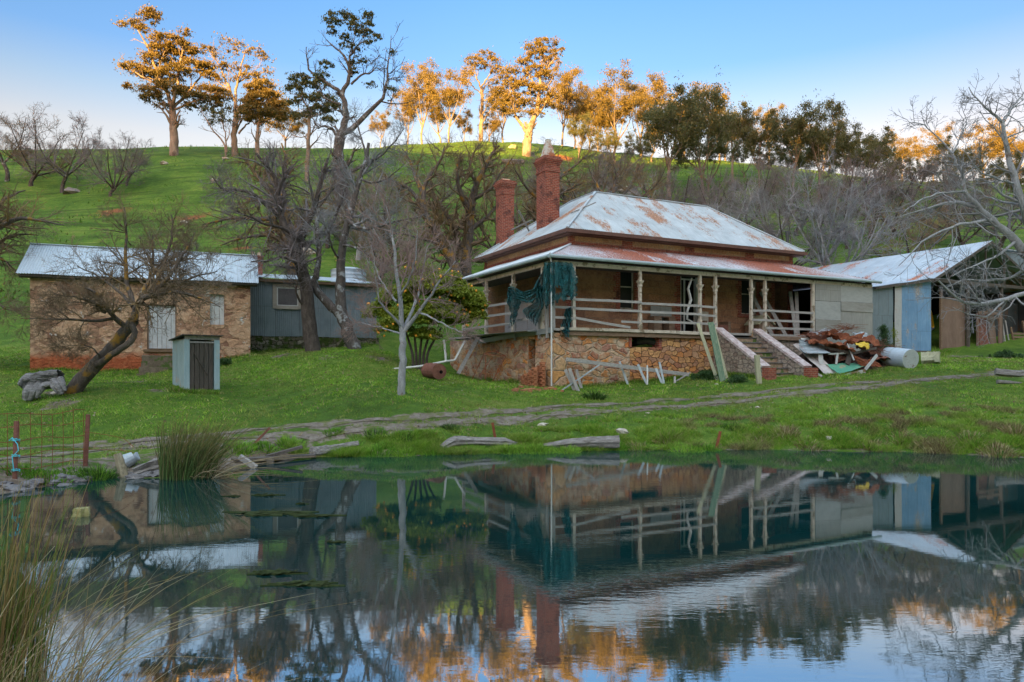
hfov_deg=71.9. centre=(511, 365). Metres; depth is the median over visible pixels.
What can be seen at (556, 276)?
shade cloth
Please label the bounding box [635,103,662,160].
gum tree
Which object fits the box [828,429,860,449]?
bank tussock
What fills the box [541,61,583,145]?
gum tree
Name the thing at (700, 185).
bare tree
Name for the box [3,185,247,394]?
leaning tree
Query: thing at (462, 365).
leaning board
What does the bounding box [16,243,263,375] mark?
rubble cottage
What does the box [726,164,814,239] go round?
bare tree
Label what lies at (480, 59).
gum tree
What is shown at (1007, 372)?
fallen log
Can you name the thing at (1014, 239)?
pale spreading tree
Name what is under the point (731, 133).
gum tree
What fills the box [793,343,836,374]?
long panel
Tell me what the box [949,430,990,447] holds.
bank tussock
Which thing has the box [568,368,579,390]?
leaning paling
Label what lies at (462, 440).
fallen log
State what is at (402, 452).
grass tuft
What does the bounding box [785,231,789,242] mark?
flue pipe
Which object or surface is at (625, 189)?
lichened tree
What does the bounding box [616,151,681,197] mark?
bare tree
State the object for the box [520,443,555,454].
grass tuft
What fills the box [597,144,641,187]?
bare tree
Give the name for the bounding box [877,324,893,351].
cypress shrub
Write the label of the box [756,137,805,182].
gum tree
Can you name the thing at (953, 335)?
barn door
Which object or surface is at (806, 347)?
curved iron
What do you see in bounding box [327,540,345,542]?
floating weed
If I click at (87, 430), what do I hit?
star picket
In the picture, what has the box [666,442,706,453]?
grass tuft
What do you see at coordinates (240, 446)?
grass tuft
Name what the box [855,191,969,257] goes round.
bare tree
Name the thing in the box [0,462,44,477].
grass tuft
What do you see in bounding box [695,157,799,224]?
bare tree
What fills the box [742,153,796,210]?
bare tree
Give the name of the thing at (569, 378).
leaning paling
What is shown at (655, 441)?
bank tussock
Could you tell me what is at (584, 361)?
fallen beam
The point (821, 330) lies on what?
scrap sheet
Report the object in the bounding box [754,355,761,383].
gate post
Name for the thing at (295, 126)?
gum tree
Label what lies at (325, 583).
floating weed
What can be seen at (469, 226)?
lichened tree
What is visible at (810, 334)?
wire tangle
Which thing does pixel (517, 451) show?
grass tuft
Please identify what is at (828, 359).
rubbish mound
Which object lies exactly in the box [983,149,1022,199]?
gum tree
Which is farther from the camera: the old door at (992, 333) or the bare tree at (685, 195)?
the bare tree at (685, 195)
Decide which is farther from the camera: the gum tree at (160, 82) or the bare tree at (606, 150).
the gum tree at (160, 82)
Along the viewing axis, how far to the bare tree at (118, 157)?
87.95 m
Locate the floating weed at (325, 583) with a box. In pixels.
[260,579,344,586]
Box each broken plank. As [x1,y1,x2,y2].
[238,454,257,468]
[266,445,302,455]
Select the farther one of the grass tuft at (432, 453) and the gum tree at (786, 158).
the gum tree at (786, 158)
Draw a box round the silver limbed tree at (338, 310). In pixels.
[289,98,433,349]
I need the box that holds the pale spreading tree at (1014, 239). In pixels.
[874,68,1023,347]
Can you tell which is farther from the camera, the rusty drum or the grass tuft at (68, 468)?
the rusty drum
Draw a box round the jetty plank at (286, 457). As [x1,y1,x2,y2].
[231,454,315,461]
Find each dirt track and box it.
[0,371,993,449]
[0,373,994,459]
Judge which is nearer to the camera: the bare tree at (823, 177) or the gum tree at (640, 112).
the bare tree at (823, 177)
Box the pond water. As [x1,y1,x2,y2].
[0,449,1023,681]
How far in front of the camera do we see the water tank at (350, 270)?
40.21 m
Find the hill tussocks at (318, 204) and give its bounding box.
[0,140,1016,334]
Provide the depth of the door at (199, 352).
24.36 m
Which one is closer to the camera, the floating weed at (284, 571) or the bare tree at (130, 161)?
the floating weed at (284, 571)
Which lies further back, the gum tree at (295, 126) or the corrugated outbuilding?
the gum tree at (295, 126)
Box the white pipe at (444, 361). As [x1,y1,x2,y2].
[394,340,465,368]
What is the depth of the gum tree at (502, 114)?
138.80 m
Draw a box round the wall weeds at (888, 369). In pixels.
[818,365,905,377]
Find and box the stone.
[616,428,628,433]
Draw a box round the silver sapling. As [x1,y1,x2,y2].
[333,172,490,394]
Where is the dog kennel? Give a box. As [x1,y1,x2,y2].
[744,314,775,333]
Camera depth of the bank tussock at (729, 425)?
19.92 m
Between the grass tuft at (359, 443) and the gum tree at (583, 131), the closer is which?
the grass tuft at (359, 443)
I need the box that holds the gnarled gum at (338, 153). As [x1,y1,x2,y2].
[294,8,414,215]
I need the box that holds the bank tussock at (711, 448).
[691,441,721,451]
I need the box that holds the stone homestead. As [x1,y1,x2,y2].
[449,139,881,386]
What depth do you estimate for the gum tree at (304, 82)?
87.75 m
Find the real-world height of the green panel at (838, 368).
0.483 m
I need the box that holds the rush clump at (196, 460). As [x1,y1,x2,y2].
[147,408,264,480]
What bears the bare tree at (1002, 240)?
on the ground at (156, 179)
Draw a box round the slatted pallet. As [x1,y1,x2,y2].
[1010,321,1023,339]
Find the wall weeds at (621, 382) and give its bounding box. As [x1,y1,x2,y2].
[554,372,698,388]
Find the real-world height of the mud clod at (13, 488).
0.163 m
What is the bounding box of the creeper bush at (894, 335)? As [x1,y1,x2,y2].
[890,327,900,345]
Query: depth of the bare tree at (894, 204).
70.25 m
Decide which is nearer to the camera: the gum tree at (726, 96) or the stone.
the stone
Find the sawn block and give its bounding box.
[935,351,939,362]
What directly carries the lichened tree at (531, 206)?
on the ground at (156, 179)
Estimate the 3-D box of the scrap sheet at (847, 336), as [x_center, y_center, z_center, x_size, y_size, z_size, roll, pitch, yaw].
[15.079,-1.316,32.061,2.096,0.755,0.953,0,0,0]
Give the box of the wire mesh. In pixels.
[0,408,133,471]
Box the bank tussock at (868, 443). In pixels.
[849,437,891,451]
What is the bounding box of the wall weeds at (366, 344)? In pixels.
[250,342,378,352]
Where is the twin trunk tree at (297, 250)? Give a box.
[193,130,369,351]
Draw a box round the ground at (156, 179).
[0,141,1023,681]
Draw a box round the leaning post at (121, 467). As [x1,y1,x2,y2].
[113,452,127,477]
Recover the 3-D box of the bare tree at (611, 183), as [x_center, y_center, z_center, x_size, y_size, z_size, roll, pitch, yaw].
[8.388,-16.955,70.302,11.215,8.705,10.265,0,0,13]
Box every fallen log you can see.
[132,458,180,473]
[309,441,358,455]
[440,436,515,447]
[543,435,619,448]
[994,368,1023,376]
[996,380,1021,383]
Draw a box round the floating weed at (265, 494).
[253,493,285,495]
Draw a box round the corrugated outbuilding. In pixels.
[250,274,380,351]
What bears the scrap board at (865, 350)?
on the wire tangle at (879, 349)
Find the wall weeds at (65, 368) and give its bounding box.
[24,352,254,371]
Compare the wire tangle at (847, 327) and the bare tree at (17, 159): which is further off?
the bare tree at (17, 159)
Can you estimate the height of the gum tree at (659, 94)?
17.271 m
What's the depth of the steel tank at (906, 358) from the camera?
30.85 m
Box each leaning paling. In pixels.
[564,369,575,389]
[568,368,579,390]
[575,369,582,387]
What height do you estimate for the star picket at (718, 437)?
0.733 m
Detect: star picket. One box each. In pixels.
[12,421,18,478]
[84,414,89,465]
[256,427,270,442]
[491,422,495,436]
[715,431,721,447]
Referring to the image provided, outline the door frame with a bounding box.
[976,307,1001,345]
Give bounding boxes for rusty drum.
[421,363,445,378]
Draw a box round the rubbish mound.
[799,348,889,370]
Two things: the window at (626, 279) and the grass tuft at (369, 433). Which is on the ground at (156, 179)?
the grass tuft at (369, 433)
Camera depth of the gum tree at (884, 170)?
105.15 m
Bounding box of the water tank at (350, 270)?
[330,267,366,283]
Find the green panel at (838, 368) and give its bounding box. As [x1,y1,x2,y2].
[826,363,864,373]
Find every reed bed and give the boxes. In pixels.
[0,472,89,681]
[0,536,351,681]
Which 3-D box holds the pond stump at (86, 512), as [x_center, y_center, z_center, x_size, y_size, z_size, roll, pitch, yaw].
[-6.300,2.294,10.361,0.252,0.428,0.229,0,0,0]
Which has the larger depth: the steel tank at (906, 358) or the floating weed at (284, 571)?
the steel tank at (906, 358)
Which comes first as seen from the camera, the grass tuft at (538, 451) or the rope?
the rope
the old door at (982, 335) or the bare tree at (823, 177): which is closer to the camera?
the old door at (982, 335)
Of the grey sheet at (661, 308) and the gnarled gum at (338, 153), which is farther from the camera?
the gnarled gum at (338, 153)
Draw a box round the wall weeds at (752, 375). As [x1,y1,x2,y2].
[716,370,766,380]
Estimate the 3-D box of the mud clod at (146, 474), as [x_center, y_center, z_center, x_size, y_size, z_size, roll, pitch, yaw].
[-7.197,2.162,13.997,0.322,0.141,0.296,0,0,41]
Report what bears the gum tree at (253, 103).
on the ground at (156, 179)
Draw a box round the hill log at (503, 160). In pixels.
[502,159,523,164]
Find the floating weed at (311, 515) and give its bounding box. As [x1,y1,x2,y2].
[289,513,346,516]
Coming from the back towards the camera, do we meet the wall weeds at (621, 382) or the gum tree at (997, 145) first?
the gum tree at (997, 145)
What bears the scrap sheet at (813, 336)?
on the curved iron
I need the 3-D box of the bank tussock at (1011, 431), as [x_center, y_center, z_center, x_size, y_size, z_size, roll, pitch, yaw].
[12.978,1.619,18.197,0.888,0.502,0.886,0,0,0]
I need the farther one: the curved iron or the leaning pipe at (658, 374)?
the curved iron
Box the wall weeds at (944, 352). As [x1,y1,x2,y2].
[917,347,959,364]
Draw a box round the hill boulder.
[617,185,636,193]
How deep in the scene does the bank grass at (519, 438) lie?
19.00 m
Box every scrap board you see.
[818,354,823,363]
[819,345,853,354]
[845,350,851,364]
[845,369,865,374]
[854,347,876,353]
[864,354,877,370]
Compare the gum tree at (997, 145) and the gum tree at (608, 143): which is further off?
the gum tree at (997, 145)
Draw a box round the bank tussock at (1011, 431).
[994,421,1023,435]
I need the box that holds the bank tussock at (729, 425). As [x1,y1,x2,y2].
[720,421,740,430]
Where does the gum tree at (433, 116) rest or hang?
on the ground at (156, 179)
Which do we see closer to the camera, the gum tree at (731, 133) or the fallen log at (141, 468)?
the fallen log at (141, 468)
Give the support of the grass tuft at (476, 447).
on the ground at (156, 179)
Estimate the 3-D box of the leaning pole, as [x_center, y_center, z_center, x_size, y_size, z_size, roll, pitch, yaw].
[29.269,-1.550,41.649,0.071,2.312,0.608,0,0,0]
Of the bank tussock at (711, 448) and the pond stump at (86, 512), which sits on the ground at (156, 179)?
the bank tussock at (711, 448)
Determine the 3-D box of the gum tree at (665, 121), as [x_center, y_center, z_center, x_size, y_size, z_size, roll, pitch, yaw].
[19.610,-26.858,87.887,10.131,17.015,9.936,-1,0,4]
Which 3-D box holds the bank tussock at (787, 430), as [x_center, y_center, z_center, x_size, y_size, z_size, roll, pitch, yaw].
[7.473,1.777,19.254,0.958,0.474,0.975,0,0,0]
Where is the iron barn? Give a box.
[805,240,1023,351]
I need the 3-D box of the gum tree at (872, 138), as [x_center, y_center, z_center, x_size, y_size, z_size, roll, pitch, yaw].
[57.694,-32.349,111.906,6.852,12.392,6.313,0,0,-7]
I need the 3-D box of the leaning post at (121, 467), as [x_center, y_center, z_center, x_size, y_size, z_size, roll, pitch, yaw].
[-7.731,2.035,13.998,0.321,0.639,0.177,0,0,0]
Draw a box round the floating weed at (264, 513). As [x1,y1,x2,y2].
[222,509,318,515]
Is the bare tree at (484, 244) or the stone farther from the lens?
the bare tree at (484, 244)
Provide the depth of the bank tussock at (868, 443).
18.41 m
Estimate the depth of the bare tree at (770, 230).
55.45 m
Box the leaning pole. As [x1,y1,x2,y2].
[1004,320,1008,339]
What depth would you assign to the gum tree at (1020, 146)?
150.15 m
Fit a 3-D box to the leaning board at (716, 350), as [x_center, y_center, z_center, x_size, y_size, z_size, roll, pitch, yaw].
[8.271,-0.570,28.549,0.242,2.465,0.895,0,0,-23]
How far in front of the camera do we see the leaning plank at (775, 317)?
34.62 m
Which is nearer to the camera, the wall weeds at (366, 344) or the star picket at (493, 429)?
the star picket at (493, 429)
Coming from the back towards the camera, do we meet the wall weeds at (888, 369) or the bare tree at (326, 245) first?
the bare tree at (326, 245)
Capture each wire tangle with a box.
[796,330,836,339]
[810,327,855,337]
[825,323,864,332]
[853,339,904,356]
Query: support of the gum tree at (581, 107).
on the ground at (156, 179)
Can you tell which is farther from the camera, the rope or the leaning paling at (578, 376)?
the leaning paling at (578, 376)
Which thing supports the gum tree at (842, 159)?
on the ground at (156, 179)
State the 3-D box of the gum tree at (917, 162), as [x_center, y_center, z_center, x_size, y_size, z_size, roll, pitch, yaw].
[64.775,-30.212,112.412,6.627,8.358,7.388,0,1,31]
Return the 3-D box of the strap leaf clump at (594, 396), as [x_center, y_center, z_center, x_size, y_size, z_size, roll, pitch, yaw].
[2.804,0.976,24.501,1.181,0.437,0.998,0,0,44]
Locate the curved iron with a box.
[799,339,829,353]
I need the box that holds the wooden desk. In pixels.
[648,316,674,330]
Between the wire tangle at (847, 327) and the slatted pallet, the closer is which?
the wire tangle at (847, 327)
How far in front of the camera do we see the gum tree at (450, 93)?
128.79 m
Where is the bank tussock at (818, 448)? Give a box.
[793,434,824,450]
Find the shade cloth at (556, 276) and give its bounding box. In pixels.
[507,262,577,336]
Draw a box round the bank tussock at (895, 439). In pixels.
[884,428,918,446]
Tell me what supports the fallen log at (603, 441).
on the ground at (156, 179)
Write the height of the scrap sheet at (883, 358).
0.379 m
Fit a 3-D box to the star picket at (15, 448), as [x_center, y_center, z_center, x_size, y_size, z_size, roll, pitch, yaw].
[-9.067,1.719,12.912,0.112,1.420,0.067,0,0,0]
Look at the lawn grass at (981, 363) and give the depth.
23.93 m
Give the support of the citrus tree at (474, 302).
on the ground at (156, 179)
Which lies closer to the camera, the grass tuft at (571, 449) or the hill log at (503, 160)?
the grass tuft at (571, 449)
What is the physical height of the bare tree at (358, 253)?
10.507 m
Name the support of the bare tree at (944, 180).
on the ground at (156, 179)
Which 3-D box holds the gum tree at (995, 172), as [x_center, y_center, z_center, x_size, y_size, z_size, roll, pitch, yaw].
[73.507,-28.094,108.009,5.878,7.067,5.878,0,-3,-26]
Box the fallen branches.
[146,441,324,478]
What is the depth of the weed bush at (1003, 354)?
35.08 m
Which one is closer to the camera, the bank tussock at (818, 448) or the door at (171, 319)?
the bank tussock at (818, 448)
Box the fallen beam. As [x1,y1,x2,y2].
[566,357,688,375]
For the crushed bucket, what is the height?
0.335 m
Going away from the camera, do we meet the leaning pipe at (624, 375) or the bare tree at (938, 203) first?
the leaning pipe at (624, 375)
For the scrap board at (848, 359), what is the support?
on the green panel at (838, 368)
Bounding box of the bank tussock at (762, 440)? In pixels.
[741,431,777,448]
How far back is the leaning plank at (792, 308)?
34.63 m
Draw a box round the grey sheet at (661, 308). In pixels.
[650,306,671,318]
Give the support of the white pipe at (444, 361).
on the ground at (156, 179)
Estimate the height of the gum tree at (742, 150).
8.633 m
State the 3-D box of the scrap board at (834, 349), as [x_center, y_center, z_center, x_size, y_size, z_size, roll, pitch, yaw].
[14.373,-0.705,31.300,1.429,0.477,0.052,0,0,25]
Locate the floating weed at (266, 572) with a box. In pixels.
[247,568,307,574]
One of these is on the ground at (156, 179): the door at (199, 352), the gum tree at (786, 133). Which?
the gum tree at (786, 133)
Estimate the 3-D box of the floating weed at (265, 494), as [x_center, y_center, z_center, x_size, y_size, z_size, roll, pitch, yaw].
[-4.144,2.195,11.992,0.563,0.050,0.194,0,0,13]
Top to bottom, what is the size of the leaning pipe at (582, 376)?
1.043 m
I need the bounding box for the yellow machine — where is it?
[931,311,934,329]
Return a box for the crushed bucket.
[123,452,139,467]
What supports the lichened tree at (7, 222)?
on the ground at (156, 179)
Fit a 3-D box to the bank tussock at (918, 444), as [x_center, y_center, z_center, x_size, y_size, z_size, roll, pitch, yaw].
[10.861,2.005,18.057,1.166,0.495,1.155,0,0,0]
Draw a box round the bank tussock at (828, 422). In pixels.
[813,419,841,427]
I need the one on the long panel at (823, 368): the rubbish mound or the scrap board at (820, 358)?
the scrap board at (820, 358)
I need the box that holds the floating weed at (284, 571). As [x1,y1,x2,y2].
[275,569,307,573]
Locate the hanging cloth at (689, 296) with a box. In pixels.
[686,278,692,321]
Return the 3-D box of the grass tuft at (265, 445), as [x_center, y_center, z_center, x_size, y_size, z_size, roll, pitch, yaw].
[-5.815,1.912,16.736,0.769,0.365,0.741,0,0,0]
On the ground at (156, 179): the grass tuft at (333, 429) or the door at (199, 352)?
the grass tuft at (333, 429)
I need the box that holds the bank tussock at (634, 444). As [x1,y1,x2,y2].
[625,440,659,450]
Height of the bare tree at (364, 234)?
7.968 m
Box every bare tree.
[0,106,82,185]
[0,111,42,180]
[4,102,102,192]
[68,130,155,196]
[103,135,158,185]
[140,223,202,250]
[285,161,388,248]
[301,142,405,259]
[327,160,446,253]
[336,174,429,282]
[409,143,472,202]
[448,175,535,252]
[468,151,565,230]
[514,136,623,206]
[559,146,651,206]
[585,170,655,197]
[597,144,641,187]
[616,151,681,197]
[630,162,695,203]
[632,161,745,212]
[684,163,755,217]
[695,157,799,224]
[703,177,763,224]
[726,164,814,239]
[733,197,853,265]
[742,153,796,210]
[750,161,854,235]
[778,138,892,266]
[782,157,848,216]
[793,178,914,267]
[801,166,892,248]
[818,158,916,237]
[829,146,911,214]
[836,159,968,235]
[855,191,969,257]
[869,148,944,210]
[874,173,989,241]
[910,177,1016,244]
[919,147,984,210]
[939,169,1023,247]
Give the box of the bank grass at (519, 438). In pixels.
[281,398,1023,457]
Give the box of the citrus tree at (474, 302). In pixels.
[360,261,489,370]
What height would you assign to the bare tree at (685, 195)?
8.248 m
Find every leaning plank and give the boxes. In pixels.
[753,293,773,333]
[759,291,786,333]
[788,291,797,334]
[794,291,799,334]
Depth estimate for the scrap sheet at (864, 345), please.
31.28 m
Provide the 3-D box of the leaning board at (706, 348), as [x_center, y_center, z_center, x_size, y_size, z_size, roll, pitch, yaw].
[8.096,-0.565,29.247,0.141,2.485,1.168,0,0,-33]
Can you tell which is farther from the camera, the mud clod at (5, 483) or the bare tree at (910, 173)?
the bare tree at (910, 173)
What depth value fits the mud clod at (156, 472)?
14.00 m
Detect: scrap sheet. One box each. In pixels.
[804,339,855,352]
[805,332,827,339]
[807,328,843,337]
[820,329,864,344]
[831,354,845,361]
[843,334,879,345]
[852,332,867,337]
[853,355,881,366]
[856,342,869,348]
[856,345,882,356]
[870,355,889,360]
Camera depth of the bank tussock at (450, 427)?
19.15 m
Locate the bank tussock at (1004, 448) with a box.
[972,437,1023,457]
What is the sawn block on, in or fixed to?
on the ground at (156, 179)
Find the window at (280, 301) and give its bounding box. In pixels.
[273,284,300,309]
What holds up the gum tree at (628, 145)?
on the ground at (156, 179)
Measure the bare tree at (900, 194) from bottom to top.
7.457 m
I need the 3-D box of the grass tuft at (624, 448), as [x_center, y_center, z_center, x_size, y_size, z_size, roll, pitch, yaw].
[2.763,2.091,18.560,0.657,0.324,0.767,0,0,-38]
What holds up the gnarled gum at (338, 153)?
on the ground at (156, 179)
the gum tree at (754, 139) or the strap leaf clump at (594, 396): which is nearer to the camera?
the strap leaf clump at (594, 396)
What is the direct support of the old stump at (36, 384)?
on the ground at (156, 179)
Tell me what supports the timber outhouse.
on the ground at (156, 179)
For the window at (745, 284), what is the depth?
35.06 m
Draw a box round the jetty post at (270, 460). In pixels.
[266,458,273,462]
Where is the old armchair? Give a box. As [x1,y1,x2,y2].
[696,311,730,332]
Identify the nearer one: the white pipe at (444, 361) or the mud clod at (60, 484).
the mud clod at (60, 484)
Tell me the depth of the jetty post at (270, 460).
15.94 m
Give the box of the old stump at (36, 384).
[17,369,66,400]
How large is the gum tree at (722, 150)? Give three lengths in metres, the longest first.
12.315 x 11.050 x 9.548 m
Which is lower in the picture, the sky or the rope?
the rope
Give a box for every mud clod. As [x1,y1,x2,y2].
[0,481,13,486]
[3,484,27,492]
[19,481,37,486]
[25,478,43,485]
[49,479,60,484]
[55,473,67,479]
[57,483,71,485]
[64,475,78,481]
[75,479,87,481]
[125,474,143,479]
[141,471,153,477]
[152,469,158,475]
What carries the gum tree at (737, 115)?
on the ground at (156, 179)
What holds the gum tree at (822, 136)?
on the ground at (156, 179)
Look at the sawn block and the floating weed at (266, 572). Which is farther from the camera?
the sawn block
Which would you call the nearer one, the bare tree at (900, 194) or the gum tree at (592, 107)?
the bare tree at (900, 194)
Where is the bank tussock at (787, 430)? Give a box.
[769,423,803,438]
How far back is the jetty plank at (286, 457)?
16.20 m
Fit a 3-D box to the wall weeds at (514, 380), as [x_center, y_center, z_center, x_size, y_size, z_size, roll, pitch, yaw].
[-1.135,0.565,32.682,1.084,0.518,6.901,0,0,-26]
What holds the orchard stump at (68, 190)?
on the ground at (156, 179)
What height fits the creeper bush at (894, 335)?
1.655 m
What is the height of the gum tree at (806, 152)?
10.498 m
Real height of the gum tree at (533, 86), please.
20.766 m
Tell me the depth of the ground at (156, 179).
29.84 m
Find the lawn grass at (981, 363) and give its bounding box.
[0,346,1023,467]
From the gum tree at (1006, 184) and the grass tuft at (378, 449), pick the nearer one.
the grass tuft at (378, 449)
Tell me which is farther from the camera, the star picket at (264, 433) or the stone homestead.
the stone homestead
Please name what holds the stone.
on the ground at (156, 179)
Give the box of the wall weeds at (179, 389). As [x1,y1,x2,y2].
[166,385,223,394]
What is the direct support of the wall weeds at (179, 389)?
on the ground at (156, 179)
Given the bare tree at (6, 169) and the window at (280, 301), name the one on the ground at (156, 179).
the bare tree at (6, 169)
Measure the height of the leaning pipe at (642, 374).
0.869 m
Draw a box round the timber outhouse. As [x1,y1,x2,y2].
[168,334,222,389]
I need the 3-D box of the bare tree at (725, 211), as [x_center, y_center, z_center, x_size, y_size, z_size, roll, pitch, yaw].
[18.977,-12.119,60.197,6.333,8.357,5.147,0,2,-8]
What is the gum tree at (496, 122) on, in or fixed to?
on the ground at (156, 179)
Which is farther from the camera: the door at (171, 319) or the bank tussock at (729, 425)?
the door at (171, 319)
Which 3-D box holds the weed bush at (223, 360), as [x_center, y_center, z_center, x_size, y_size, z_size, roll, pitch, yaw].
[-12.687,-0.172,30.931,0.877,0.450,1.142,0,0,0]
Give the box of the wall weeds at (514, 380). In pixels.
[460,373,522,383]
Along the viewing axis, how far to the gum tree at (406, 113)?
139.40 m
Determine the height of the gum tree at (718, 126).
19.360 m
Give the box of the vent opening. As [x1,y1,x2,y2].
[632,337,655,346]
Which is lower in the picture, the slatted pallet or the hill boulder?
the slatted pallet
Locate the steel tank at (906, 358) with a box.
[880,347,918,368]
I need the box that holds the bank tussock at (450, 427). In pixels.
[439,423,460,430]
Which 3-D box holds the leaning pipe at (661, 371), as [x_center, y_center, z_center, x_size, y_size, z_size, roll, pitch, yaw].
[6.080,0.303,28.677,0.302,0.918,0.094,0,0,44]
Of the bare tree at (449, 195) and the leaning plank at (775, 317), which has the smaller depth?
the leaning plank at (775, 317)
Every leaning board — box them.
[457,338,477,374]
[696,323,717,379]
[708,322,725,380]
[715,327,728,378]
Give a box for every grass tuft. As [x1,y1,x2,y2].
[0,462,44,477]
[18,468,74,485]
[55,465,91,476]
[71,462,119,481]
[222,435,259,455]
[251,439,280,453]
[274,434,308,452]
[321,427,343,436]
[343,439,367,452]
[357,440,397,457]
[363,426,390,440]
[390,430,415,442]
[390,441,417,456]
[421,446,448,455]
[456,443,492,454]
[500,443,525,454]
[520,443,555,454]
[550,445,581,453]
[605,442,632,450]
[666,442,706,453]
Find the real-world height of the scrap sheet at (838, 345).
0.640 m
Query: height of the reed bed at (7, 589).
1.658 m
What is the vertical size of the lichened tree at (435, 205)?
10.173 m
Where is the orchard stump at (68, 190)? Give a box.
[63,187,79,193]
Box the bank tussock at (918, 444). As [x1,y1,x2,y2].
[912,436,962,453]
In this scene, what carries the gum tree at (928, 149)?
on the ground at (156, 179)
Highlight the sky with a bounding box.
[0,0,1023,184]
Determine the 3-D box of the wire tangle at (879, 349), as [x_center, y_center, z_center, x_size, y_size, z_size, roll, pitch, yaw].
[16.497,-0.794,31.910,2.602,0.982,1.342,0,0,25]
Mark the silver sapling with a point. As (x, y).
(406, 246)
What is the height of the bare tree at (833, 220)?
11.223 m
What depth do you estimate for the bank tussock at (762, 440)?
19.09 m
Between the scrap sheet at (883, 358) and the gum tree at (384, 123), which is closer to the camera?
the scrap sheet at (883, 358)
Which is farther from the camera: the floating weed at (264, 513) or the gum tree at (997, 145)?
the gum tree at (997, 145)
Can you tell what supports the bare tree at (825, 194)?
on the ground at (156, 179)
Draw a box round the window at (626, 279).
[620,272,632,308]
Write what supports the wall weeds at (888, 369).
on the ground at (156, 179)
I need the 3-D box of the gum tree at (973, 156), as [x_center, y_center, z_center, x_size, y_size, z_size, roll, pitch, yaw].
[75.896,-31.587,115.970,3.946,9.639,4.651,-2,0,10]
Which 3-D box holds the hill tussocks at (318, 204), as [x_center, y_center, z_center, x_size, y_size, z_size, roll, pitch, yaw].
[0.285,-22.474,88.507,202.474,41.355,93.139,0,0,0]
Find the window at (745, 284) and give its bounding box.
[742,281,754,313]
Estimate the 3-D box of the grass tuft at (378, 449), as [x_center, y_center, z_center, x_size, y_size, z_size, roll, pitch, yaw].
[-3.319,2.036,17.356,1.043,0.435,1.025,0,0,28]
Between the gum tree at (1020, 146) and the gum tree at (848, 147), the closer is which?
the gum tree at (848, 147)
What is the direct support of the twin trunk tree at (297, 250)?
on the ground at (156, 179)
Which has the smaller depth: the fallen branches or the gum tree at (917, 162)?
the fallen branches
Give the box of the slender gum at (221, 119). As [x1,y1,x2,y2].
[188,99,234,155]
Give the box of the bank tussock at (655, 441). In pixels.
[650,429,680,444]
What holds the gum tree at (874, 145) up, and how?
on the ground at (156, 179)
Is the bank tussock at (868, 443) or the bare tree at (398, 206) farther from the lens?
the bare tree at (398, 206)
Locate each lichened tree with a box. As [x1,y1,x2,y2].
[0,180,79,335]
[177,136,345,279]
[363,127,470,276]
[423,127,527,276]
[492,135,613,227]
[571,151,672,229]
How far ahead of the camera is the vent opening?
30.14 m
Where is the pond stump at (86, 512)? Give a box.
[72,506,90,516]
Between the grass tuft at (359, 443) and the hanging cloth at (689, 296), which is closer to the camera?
the grass tuft at (359, 443)
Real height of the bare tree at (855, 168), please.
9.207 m
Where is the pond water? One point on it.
(766, 565)
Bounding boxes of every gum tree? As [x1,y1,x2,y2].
[111,3,230,155]
[195,31,276,155]
[232,73,301,154]
[263,98,313,146]
[279,71,341,180]
[368,109,392,146]
[387,88,426,142]
[398,60,440,143]
[413,89,455,142]
[416,57,476,141]
[451,108,473,139]
[459,47,507,140]
[476,109,504,141]
[478,75,519,141]
[482,35,566,156]
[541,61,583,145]
[553,72,596,148]
[564,111,592,156]
[573,85,602,147]
[579,59,652,161]
[580,78,617,150]
[584,124,622,163]
[614,69,669,155]
[620,126,655,170]
[628,75,708,198]
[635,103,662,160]
[639,70,730,153]
[669,65,739,202]
[671,123,739,190]
[706,89,739,159]
[716,95,757,181]
[718,101,742,160]
[725,132,762,177]
[737,106,779,186]
[752,102,786,165]
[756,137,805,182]
[763,95,820,185]
[789,88,850,200]
[790,125,845,186]
[821,117,865,198]
[821,142,868,183]
[853,130,889,191]
[859,118,898,179]
[860,159,903,198]
[883,145,903,173]
[888,128,920,175]
[902,153,939,196]
[912,121,954,180]
[928,164,959,198]
[930,133,971,171]
[953,116,1019,174]
[966,146,987,186]
[973,162,1016,196]
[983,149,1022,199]
[987,119,1023,177]
[999,159,1023,197]
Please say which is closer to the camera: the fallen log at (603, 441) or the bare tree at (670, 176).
the fallen log at (603, 441)
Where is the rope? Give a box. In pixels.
[9,437,19,471]
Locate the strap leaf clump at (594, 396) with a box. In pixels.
[578,389,608,400]
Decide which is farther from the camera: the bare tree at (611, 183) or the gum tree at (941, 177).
the gum tree at (941, 177)
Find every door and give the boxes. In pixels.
[149,306,174,348]
[190,343,212,389]
[943,297,964,348]
[976,313,988,344]
[986,309,996,343]
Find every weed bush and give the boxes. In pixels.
[220,357,231,364]
[690,368,718,380]
[726,374,749,382]
[978,349,1023,357]
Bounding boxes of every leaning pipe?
[563,364,599,389]
[619,361,628,383]
[637,364,645,383]
[646,365,647,384]
[655,368,662,382]
[658,362,664,383]

